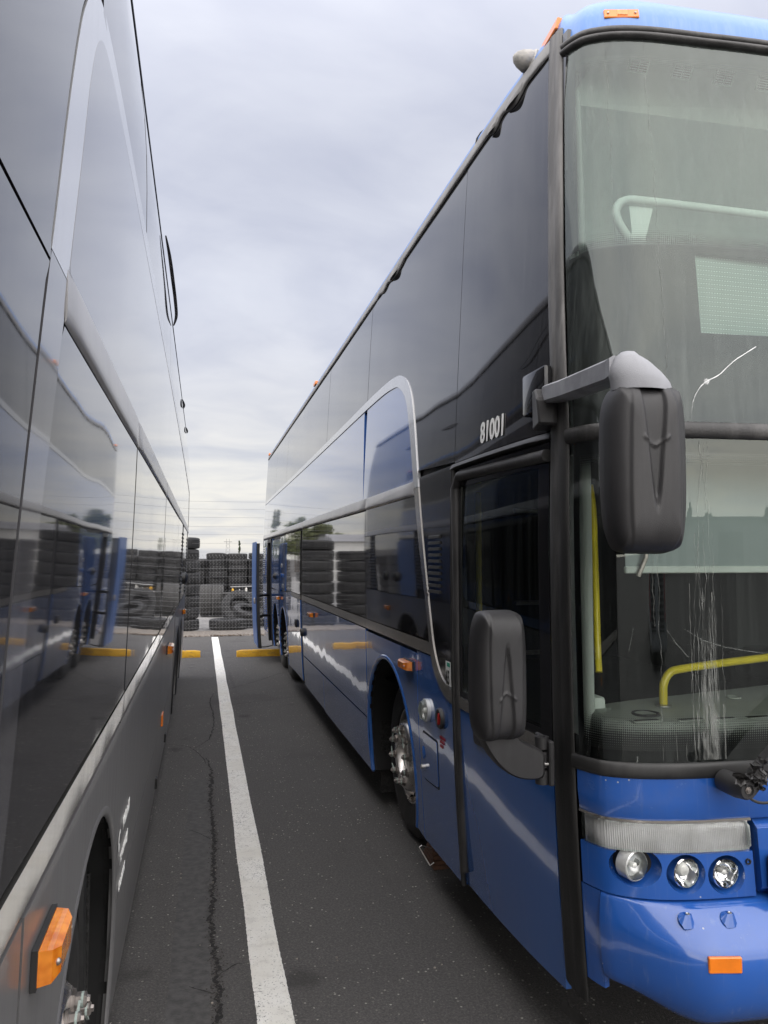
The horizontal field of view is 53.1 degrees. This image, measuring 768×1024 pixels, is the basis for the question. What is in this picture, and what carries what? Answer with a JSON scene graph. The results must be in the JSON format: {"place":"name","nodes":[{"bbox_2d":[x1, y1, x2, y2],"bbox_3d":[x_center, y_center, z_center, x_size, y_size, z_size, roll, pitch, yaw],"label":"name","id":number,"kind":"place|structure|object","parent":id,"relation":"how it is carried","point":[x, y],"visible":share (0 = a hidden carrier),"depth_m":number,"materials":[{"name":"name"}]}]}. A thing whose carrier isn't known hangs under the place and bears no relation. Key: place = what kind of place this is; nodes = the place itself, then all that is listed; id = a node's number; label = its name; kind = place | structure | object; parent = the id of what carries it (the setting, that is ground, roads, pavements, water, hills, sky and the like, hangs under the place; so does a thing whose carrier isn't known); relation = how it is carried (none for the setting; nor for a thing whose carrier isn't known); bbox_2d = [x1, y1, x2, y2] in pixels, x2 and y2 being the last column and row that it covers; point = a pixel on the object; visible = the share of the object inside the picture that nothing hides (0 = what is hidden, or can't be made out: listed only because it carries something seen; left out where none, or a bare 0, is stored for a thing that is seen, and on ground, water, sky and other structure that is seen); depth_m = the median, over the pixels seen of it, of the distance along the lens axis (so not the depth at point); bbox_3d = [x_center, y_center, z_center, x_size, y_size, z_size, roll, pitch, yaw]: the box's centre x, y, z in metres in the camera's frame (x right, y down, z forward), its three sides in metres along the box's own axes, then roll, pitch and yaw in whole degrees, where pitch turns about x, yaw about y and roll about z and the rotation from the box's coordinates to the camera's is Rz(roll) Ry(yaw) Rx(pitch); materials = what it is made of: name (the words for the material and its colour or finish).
{"place":"outdoors","nodes":[
{"label":"outdoors","id":0,"kind":"place"},
{"bbox_2d":[0,0,189,1023],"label":"double decker coach","id":1,"kind":"object","parent":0,"point":[94,488],"visible":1,"depth_m":1.46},
{"bbox_2d":[0,166,49,695],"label":"lower window","id":2,"kind":"structure","parent":1,"relation":"in","point":[24,263],"depth_m":0.93,"materials":[{"name":"grey glass"}]},
{"bbox_2d":[0,0,84,257],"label":"upper window","id":3,"kind":"structure","parent":1,"relation":"in","point":[38,38],"depth_m":0.98,"materials":[{"name":"grey glass"}]},
{"bbox_2d":[0,326,136,897],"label":"lower window","id":4,"kind":"structure","parent":1,"relation":"in","point":[73,673],"depth_m":1.40,"materials":[{"name":"grey glass"}]},
{"bbox_2d":[101,0,146,226],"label":"upper window","id":5,"kind":"structure","parent":1,"relation":"in","point":[118,13],"depth_m":2.12,"materials":[{"name":"grey glass"}]},
{"bbox_2d":[124,449,165,689],"bbox_3d":[-1.104,0.251,3.620,0.048,0.804,2.162,1,-3,-13],"label":"lower window","id":6,"kind":"structure","parent":1,"relation":"in","point":[150,501],"depth_m":3.17,"materials":[{"name":"grey glass"}]},
{"bbox_2d":[140,79,170,368],"bbox_3d":[-1.131,-1.336,3.765,0.099,0.846,2.112,1,-3,-13],"label":"upper window","id":7,"kind":"structure","parent":1,"relation":"in","point":[153,228],"depth_m":3.32,"materials":[{"name":"grey glass"}]},
{"bbox_2d":[160,498,178,628],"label":"lower window","id":8,"kind":"structure","parent":1,"relation":"in","point":[171,519],"depth_m":5.53,"materials":[{"name":"grey glass"}]},
{"bbox_2d":[167,288,179,419],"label":"upper window","id":9,"kind":"structure","parent":1,"relation":"in","point":[174,368],"depth_m":5.48,"materials":[{"name":"grey glass"}]},
{"bbox_2d":[178,373,183,448],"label":"upper window","id":10,"kind":"structure","parent":1,"relation":"in","point":[181,421],"depth_m":7.31,"materials":[{"name":"grey glass"}]},
{"bbox_2d":[183,412,187,470],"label":"upper window","id":11,"kind":"structure","parent":1,"relation":"in","point":[185,437],"depth_m":9.09,"materials":[{"name":"grey glass"}]},
{"bbox_2d":[187,443,189,488],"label":"upper window","id":12,"kind":"structure","parent":1,"relation":"in","point":[188,472],"depth_m":11.04,"materials":[{"name":"grey glass"}]},
{"bbox_2d":[212,585,223,616],"bbox_3d":[-5.168,2.752,23.884,0.379,0.983,0.983,1,-3,-13],"label":"tyre","id":13,"kind":"object","parent":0,"point":[217,600],"visible":0.75,"depth_m":23.48,"materials":[{"name":"rubber"}]},
{"bbox_2d":[194,614,263,630],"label":"yard ground","id":14,"kind":"structure","parent":0,"point":[203,624],"depth_m":20.93,"materials":[{"name":"concrete"}]},
{"bbox_2d":[184,618,198,630],"bbox_3d":[-5.163,2.830,19.341,1.016,0.288,1.016,-2,-4,32],"label":"tyre","id":15,"kind":"object","parent":14,"relation":"on","point":[190,626],"visible":0.3,"depth_m":19.06,"materials":[{"name":"rubber"}]},
{"bbox_2d":[184,607,198,619],"bbox_3d":[-5.178,2.539,19.368,1.016,0.288,1.016,1,-4,-21],"label":"tyre","id":16,"kind":"object","parent":15,"relation":"on","point":[193,611],"visible":0.3,"depth_m":19.09,"materials":[{"name":"rubber"}]},
{"bbox_2d":[185,595,198,606],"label":"tyre","id":17,"kind":"object","parent":16,"relation":"on","point":[188,601],"visible":0.3,"depth_m":19.09,"materials":[{"name":"rubber"}]},
{"bbox_2d":[185,584,198,595],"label":"tyre","id":18,"kind":"object","parent":17,"relation":"on","point":[190,588],"visible":0.28,"depth_m":19.11,"materials":[{"name":"rubber"}]},
{"bbox_2d":[186,572,199,583],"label":"tyre","id":19,"kind":"object","parent":18,"relation":"on","point":[195,575],"visible":0.31,"depth_m":19.18,"materials":[{"name":"rubber"}]},
{"bbox_2d":[187,561,199,571],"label":"tyre","id":20,"kind":"object","parent":19,"relation":"on","point":[194,564],"visible":0.27,"depth_m":19.17,"materials":[{"name":"rubber"}]},
{"bbox_2d":[187,549,198,558],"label":"tyre","id":21,"kind":"object","parent":20,"relation":"on","point":[193,552],"visible":0.31,"depth_m":19.20,"materials":[{"name":"rubber"}]},
{"bbox_2d":[188,537,199,548],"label":"tyre","id":22,"kind":"object","parent":21,"relation":"on","point":[193,542],"visible":0.34,"depth_m":19.21,"materials":[{"name":"rubber"}]},
{"bbox_2d":[200,584,211,616],"bbox_3d":[-5.518,2.740,23.854,0.385,0.998,0.998,1,-3,-13],"label":"tyre","id":23,"kind":"object","parent":14,"relation":"on","point":[207,608],"visible":0.87,"depth_m":23.44,"materials":[{"name":"rubber"}]},
{"bbox_2d":[185,501,264,626],"bbox_3d":[-4.340,1.304,19.225,12.850,3.320,0.050,1,-3,-13],"label":"electric fence","id":24,"kind":"object","parent":14,"relation":"on","point":[218,568],"visible":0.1,"depth_m":19.27,"materials":[{"name":"metal"}]},
{"bbox_2d":[209,618,246,629],"bbox_3d":[-3.982,2.856,19.609,0.945,0.268,0.945,2,-4,-36],"label":"tyre","id":25,"kind":"object","parent":14,"relation":"on","point":[231,622],"visible":0.9,"depth_m":19.23,"materials":[{"name":"rubber"}]},
{"bbox_2d":[221,590,251,617],"bbox_3d":[-4.045,2.673,21.502,1.016,1.016,0.288,-5,-29,-21],"label":"tyre","id":26,"kind":"object","parent":14,"relation":"on","point":[228,598],"visible":0.53,"depth_m":21.47,"materials":[{"name":"rubber"}]},
{"bbox_2d":[246,618,263,627],"bbox_3d":[-3.567,2.903,20.206,0.864,0.245,0.864,3,-5,-43],"label":"tyre","id":27,"kind":"object","parent":14,"relation":"on","point":[249,623],"visible":0.24,"depth_m":19.82,"materials":[{"name":"rubber"}]},
{"bbox_2d":[233,603,263,618],"bbox_3d":[-3.589,2.654,20.313,0.813,0.230,0.813,17,12,10],"label":"tyre","id":28,"kind":"object","parent":27,"relation":"on","point":[246,610],"visible":0.47,"depth_m":20.11,"materials":[{"name":"rubber"}]},
{"bbox_2d":[223,586,251,596],"bbox_3d":[-4.382,2.737,23.504,1.080,0.968,0.500,1,-3,-13],"label":"workbench","id":29,"kind":"object","parent":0,"point":[224,593],"visible":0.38,"depth_m":23.50,"materials":[{"name":"metal"}]},
{"bbox_2d":[419,842,449,869],"bbox_3d":[0.358,2.025,4.620,0.366,0.145,0.234,1,-3,-13],"label":"wheel chock","id":30,"kind":"object","parent":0,"point":[434,859],"visible":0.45,"depth_m":4.50,"materials":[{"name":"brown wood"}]},
{"bbox_2d":[108,635,767,1023],"bbox_3d":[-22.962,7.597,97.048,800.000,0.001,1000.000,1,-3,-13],"label":"parking lot","id":31,"kind":"structure","parent":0,"point":[390,939],"depth_m":4.12,"materials":[{"name":"grey asphalt"}]},
{"bbox_2d":[165,779,211,1023],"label":"sealcoat band","id":32,"kind":"object","parent":31,"relation":"on","point":[190,966],"visible":1,"depth_m":3.81,"materials":[{"name":"grey asphalt"}]},
{"bbox_2d":[182,650,199,657],"bbox_3d":[-4.271,2.592,13.945,1.830,0.122,0.162,1,-3,-13],"label":"wheel stop","id":33,"kind":"object","parent":31,"relation":"on","point":[190,653],"visible":0.31,"depth_m":14.05,"materials":[{"name":"yellow paint"}]},
{"bbox_2d":[195,693,214,747],"bbox_3d":[-1.995,2.348,8.853,0.150,0.001,3.009,1,-3,-9],"label":"asphalt crack","id":34,"kind":"object","parent":31,"relation":"on","point":[213,720],"visible":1,"depth_m":8.61,"materials":[{"name":"black asphalt"}]},
{"bbox_2d":[206,758,223,1023],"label":"asphalt crack","id":35,"kind":"object","parent":31,"relation":"on","point":[220,1009],"visible":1,"depth_m":3.87,"materials":[{"name":"black asphalt"}]},
{"bbox_2d":[203,773,227,1023],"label":"crack rubble","id":36,"kind":"object","parent":31,"relation":"on","point":[213,916],"visible":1,"depth_m":3.78,"materials":[{"name":"asphalt"}]},
{"bbox_2d":[185,633,262,636],"bbox_3d":[-3.740,2.868,17.934,8.014,0.046,0.385,1,-3,-13],"label":"leaf debris","id":37,"kind":"object","parent":31,"relation":"on","point":[225,635],"visible":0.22,"depth_m":17.84,"materials":[{"name":"brown plant"}]},
{"bbox_2d":[183,630,265,636],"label":"gravel verge","id":38,"kind":"structure","parent":31,"relation":"on","point":[207,633],"depth_m":18.14,"materials":[{"name":"grey gravel"}]},
{"bbox_2d":[184,554,262,630],"bbox_3d":[-4.042,1.978,18.771,12.008,1.920,0.070,1,-3,-13],"label":"chain link fence","id":39,"kind":"object","parent":38,"relation":"on","point":[216,590],"visible":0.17,"depth_m":18.75,"materials":[{"name":"metal"}]},
{"bbox_2d":[212,637,295,1023],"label":"parking line","id":40,"kind":"object","parent":31,"relation":"on","point":[273,1003],"visible":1,"depth_m":4.22,"materials":[{"name":"paint"}]},
{"bbox_2d":[236,649,279,656],"bbox_3d":[-1.827,2.618,14.387,1.830,0.122,0.162,1,-3,-13],"label":"wheel stop","id":41,"kind":"object","parent":31,"relation":"on","point":[257,652],"visible":0.5,"depth_m":14.20,"materials":[{"name":"yellow paint"}]},
{"bbox_2d":[134,662,453,1022],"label":"asphalt grit","id":42,"kind":"object","parent":31,"relation":"on","point":[273,834],"visible":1,"depth_m":4.93,"materials":[{"name":"stone"}]},
{"bbox_2d":[133,0,767,558],"label":"sky","id":43,"kind":"structure","parent":0,"point":[299,148],"materials":[{"name":"grey"}]},
{"bbox_2d":[252,0,767,1023],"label":"double decker coach","id":44,"kind":"object","parent":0,"point":[514,596],"visible":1,"depth_m":2.92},
{"bbox_2d":[266,446,278,501],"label":"upper window","id":45,"kind":"structure","parent":44,"relation":"in","point":[272,462],"depth_m":14.28,"materials":[{"name":"black glass"}]},
{"bbox_2d":[272,539,280,590],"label":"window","id":46,"kind":"structure","parent":44,"relation":"in","point":[276,543],"depth_m":12.53,"materials":[{"name":"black glass"}]},
{"bbox_2d":[275,429,289,492],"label":"upper window","id":47,"kind":"structure","parent":44,"relation":"in","point":[281,476],"depth_m":12.41,"materials":[{"name":"black glass"}]},
{"bbox_2d":[285,533,291,591],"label":"lower window","id":48,"kind":"structure","parent":44,"relation":"in","point":[288,540],"depth_m":10.83,"materials":[{"name":"black glass"}]},
{"bbox_2d":[286,407,304,481],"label":"upper window","id":49,"kind":"structure","parent":44,"relation":"in","point":[296,430],"depth_m":10.69,"materials":[{"name":"black glass"}]},
{"bbox_2d":[291,531,301,594],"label":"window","id":50,"kind":"structure","parent":44,"relation":"in","point":[296,547],"depth_m":9.88,"materials":[{"name":"black glass"}]},
{"bbox_2d":[291,596,303,679],"bbox_3d":[-1.115,1.602,9.929,0.063,0.982,0.982,1,-3,-13],"label":"side door","id":51,"kind":"structure","parent":44,"relation":"in","point":[295,602],"depth_m":9.84,"materials":[{"name":"blue paint"}]},
{"bbox_2d":[302,522,328,603],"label":"lower window","id":52,"kind":"structure","parent":44,"relation":"in","point":[315,539],"depth_m":8.20,"materials":[{"name":"black glass"}]},
{"bbox_2d":[301,367,331,467],"bbox_3d":[-0.795,-1.030,8.910,0.071,0.845,2.092,1,-3,-13],"label":"upper window","id":53,"kind":"structure","parent":44,"relation":"in","point":[315,427],"depth_m":8.74,"materials":[{"name":"black glass"}]},
{"bbox_2d":[328,511,365,616],"bbox_3d":[-0.324,0.437,6.547,0.026,0.787,1.712,1,-3,-13],"label":"lower window","id":54,"kind":"structure","parent":44,"relation":"in","point":[347,535],"depth_m":6.39,"materials":[{"name":"black glass"}]},
{"bbox_2d":[327,307,372,441],"bbox_3d":[-0.323,-1.161,6.920,0.069,0.820,1.992,1,-3,-13],"label":"upper window","id":55,"kind":"structure","parent":44,"relation":"in","point":[349,383],"depth_m":6.72,"materials":[{"name":"black glass"}]},
{"bbox_2d":[365,497,428,639],"bbox_3d":[0.064,0.338,4.906,0.026,0.797,1.648,1,-3,-13],"label":"lower window","id":56,"kind":"structure","parent":44,"relation":"in","point":[395,597],"depth_m":4.82,"materials":[{"name":"black glass"}]},
{"bbox_2d":[368,167,467,470],"bbox_3d":[0.142,-0.936,4.860,0.102,1.515,2.182,1,-3,-13],"label":"upper window","id":57,"kind":"structure","parent":44,"relation":"in","point":[415,336],"depth_m":4.31,"materials":[{"name":"black glass"}]},
{"bbox_2d":[450,432,571,988],"bbox_3d":[0.482,0.735,3.220,0.127,1.996,1.040,1,-3,-13],"label":"passenger door","id":58,"kind":"structure","parent":44,"relation":"in","point":[500,499],"depth_m":3.08,"materials":[{"name":"blue paint"}]},
{"bbox_2d":[455,29,570,462],"bbox_3d":[0.519,-1.023,3.307,0.114,1.517,1.006,1,-4,-15],"label":"upper window","id":59,"kind":"structure","parent":44,"relation":"in","point":[504,323],"depth_m":3.23,"materials":[{"name":"black glass"}]},
{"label":"tyre","id":60,"kind":"object","parent":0,"visible":0},
{"bbox_2d":[196,578,204,583],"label":"tyre","id":61,"kind":"object","parent":60,"relation":"on","point":[202,581],"visible":0.24,"depth_m":25.00,"materials":[{"name":"rubber"}]},
{"bbox_2d":[198,571,206,577],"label":"tyre","id":62,"kind":"object","parent":61,"relation":"on","point":[203,573],"visible":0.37,"depth_m":25.02,"materials":[{"name":"rubber"}]},
{"bbox_2d":[199,565,205,570],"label":"tyre","id":63,"kind":"object","parent":62,"relation":"on","point":[201,566],"visible":0.29,"depth_m":25.08,"materials":[{"name":"rubber"}]},
{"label":"tyre","id":64,"kind":"object","parent":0,"visible":0},
{"bbox_2d":[206,583,226,588],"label":"tyre","id":65,"kind":"object","parent":64,"relation":"on","point":[224,585],"visible":0.41,"depth_m":25.07,"materials":[{"name":"rubber"}]},
{"bbox_2d":[206,577,225,582],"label":"tyre","id":66,"kind":"object","parent":65,"relation":"on","point":[217,580],"visible":0.78,"depth_m":25.10,"materials":[{"name":"rubber"}]},
{"bbox_2d":[207,571,227,577],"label":"tyre","id":67,"kind":"object","parent":66,"relation":"on","point":[221,574],"visible":0.95,"depth_m":25.00,"materials":[{"name":"rubber"}]},
{"bbox_2d":[207,565,226,571],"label":"tyre","id":68,"kind":"object","parent":67,"relation":"on","point":[216,566],"visible":0.78,"depth_m":25.13,"materials":[{"name":"rubber"}]},
{"bbox_2d":[207,561,226,564],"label":"tyre","id":69,"kind":"object","parent":68,"relation":"on","point":[218,563],"visible":0.56,"depth_m":25.14,"materials":[{"name":"rubber"}]},
{"bbox_2d":[206,553,226,558],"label":"tyre","id":70,"kind":"object","parent":69,"relation":"on","point":[221,556],"visible":0.75,"depth_m":25.05,"materials":[{"name":"rubber"}]},
{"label":"tyre","id":71,"kind":"object","parent":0,"visible":0},
{"bbox_2d":[230,601,244,607],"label":"tyre","id":72,"kind":"object","parent":71,"relation":"on","point":[232,604],"visible":0.28,"depth_m":25.06,"materials":[{"name":"rubber"}]},
{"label":"tyre","id":73,"kind":"object","parent":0,"visible":0},
{"bbox_2d":[228,583,247,589],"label":"tyre","id":74,"kind":"object","parent":73,"relation":"on","point":[237,584],"visible":0.73,"depth_m":25.16,"materials":[{"name":"rubber"}]},
{"bbox_2d":[226,577,246,582],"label":"tyre","id":75,"kind":"object","parent":74,"relation":"on","point":[234,579],"visible":0.94,"depth_m":25.24,"materials":[{"name":"rubber"}]},
{"bbox_2d":[228,571,247,576],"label":"tyre","id":76,"kind":"object","parent":75,"relation":"on","point":[238,574],"visible":0.9,"depth_m":25.26,"materials":[{"name":"rubber"}]},
{"bbox_2d":[227,565,246,570],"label":"tyre","id":77,"kind":"object","parent":76,"relation":"on","point":[240,567],"visible":0.84,"depth_m":25.19,"materials":[{"name":"rubber"}]},
{"bbox_2d":[227,559,246,564],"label":"tyre","id":78,"kind":"object","parent":77,"relation":"on","point":[244,561],"visible":0.66,"depth_m":25.23,"materials":[{"name":"rubber"}]},
{"bbox_2d":[227,553,247,559],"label":"tyre","id":79,"kind":"object","parent":78,"relation":"on","point":[241,555],"visible":0.88,"depth_m":25.24,"materials":[{"name":"rubber"}]},
{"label":"tyre","id":80,"kind":"object","parent":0,"visible":0},
{"bbox_2d":[248,583,262,588],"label":"tyre","id":81,"kind":"object","parent":80,"relation":"on","point":[261,586],"visible":0.24,"depth_m":25.38,"materials":[{"name":"rubber"}]},
{"bbox_2d":[249,577,262,582],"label":"tyre","id":82,"kind":"object","parent":81,"relation":"on","point":[250,579],"visible":0.21,"depth_m":25.34,"materials":[{"name":"rubber"}]},
{"bbox_2d":[248,571,262,576],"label":"tyre","id":83,"kind":"object","parent":82,"relation":"on","point":[250,573],"visible":0.22,"depth_m":25.44,"materials":[{"name":"rubber"}]},
{"bbox_2d":[248,565,262,570],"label":"tyre","id":84,"kind":"object","parent":83,"relation":"on","point":[250,567],"visible":0.38,"depth_m":25.40,"materials":[{"name":"rubber"}]},
{"bbox_2d":[249,559,262,564],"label":"tyre","id":85,"kind":"object","parent":84,"relation":"on","point":[250,562],"visible":0.27,"depth_m":25.35,"materials":[{"name":"rubber"}]},
{"bbox_2d":[248,553,262,559],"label":"tyre","id":86,"kind":"object","parent":85,"relation":"on","point":[250,555],"visible":0.34,"depth_m":25.37,"materials":[{"name":"rubber"}]}
]}

